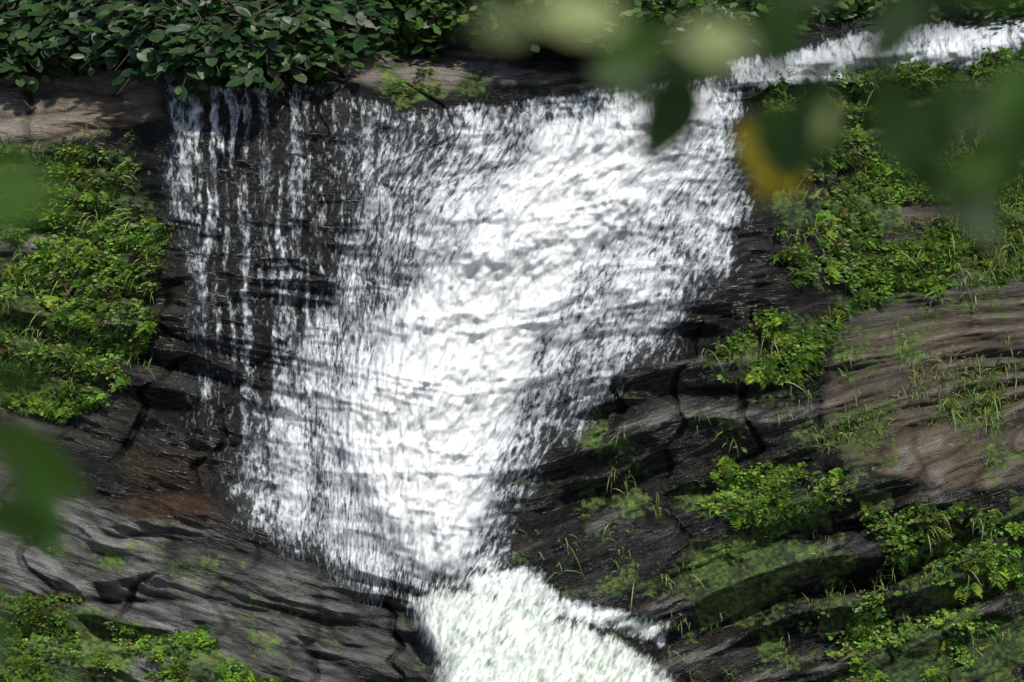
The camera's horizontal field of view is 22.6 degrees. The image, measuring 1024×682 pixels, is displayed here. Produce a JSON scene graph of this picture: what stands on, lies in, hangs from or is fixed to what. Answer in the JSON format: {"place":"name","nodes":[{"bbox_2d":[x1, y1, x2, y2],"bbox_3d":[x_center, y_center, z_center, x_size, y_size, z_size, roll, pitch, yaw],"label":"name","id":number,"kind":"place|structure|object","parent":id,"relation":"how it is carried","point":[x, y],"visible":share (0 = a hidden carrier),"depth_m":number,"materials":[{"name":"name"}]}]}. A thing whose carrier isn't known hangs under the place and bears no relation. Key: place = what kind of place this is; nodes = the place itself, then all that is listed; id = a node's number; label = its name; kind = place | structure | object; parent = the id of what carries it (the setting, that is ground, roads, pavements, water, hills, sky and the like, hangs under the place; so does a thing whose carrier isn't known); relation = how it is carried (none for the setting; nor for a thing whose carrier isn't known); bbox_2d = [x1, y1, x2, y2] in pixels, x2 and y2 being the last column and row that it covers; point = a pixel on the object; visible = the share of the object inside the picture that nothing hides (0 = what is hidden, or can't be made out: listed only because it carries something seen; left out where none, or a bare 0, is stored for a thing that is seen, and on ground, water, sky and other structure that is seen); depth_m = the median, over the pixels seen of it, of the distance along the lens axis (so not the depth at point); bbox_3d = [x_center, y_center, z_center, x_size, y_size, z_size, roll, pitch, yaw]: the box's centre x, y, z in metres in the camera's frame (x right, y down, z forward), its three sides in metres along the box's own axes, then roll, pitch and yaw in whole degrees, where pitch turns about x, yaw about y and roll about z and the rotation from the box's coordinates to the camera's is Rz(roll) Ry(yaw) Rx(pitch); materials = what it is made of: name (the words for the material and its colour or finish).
{"place":"outdoors","nodes":[
{"label":"outdoors","id":0,"kind":"place"},
{"bbox_2d":[0,9,1023,681],"bbox_3d":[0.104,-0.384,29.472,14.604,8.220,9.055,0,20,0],"label":"rock face","id":1,"kind":"object","parent":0,"point":[164,535],"visible":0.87,"depth_m":28.48},
{"bbox_2d":[0,42,1023,681],"bbox_3d":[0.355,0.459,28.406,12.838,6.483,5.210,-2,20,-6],"label":"ferns and herbs","id":2,"kind":"object","parent":1,"relation":"on","point":[940,554],"visible":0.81,"depth_m":28.62,"materials":[{"name":"green plant"}]},
{"bbox_2d":[0,0,1023,106],"bbox_3d":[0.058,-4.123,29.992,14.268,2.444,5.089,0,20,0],"label":"shrub","id":3,"kind":"object","parent":1,"relation":"on","point":[433,19],"depth_m":28.63,"materials":[{"name":"green plant"}]},
{"bbox_2d":[0,57,1023,680],"bbox_3d":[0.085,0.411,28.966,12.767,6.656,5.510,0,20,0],"label":"grass tufts","id":4,"kind":"object","parent":1,"relation":"on","point":[912,379],"visible":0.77,"depth_m":28.62,"materials":[{"name":"green plant"}]},
{"bbox_2d":[0,0,1023,675],"bbox_3d":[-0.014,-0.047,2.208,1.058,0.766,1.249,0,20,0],"label":"leaves","id":5,"kind":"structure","parent":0,"point":[800,140],"depth_m":2.50,"materials":[{"name":"green plant"}]},
{"bbox_2d":[166,15,1023,681],"bbox_3d":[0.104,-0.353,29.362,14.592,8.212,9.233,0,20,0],"label":"water","id":6,"kind":"structure","parent":0,"point":[424,409],"depth_m":28.32,"materials":[{"name":"liquid"}]}
]}

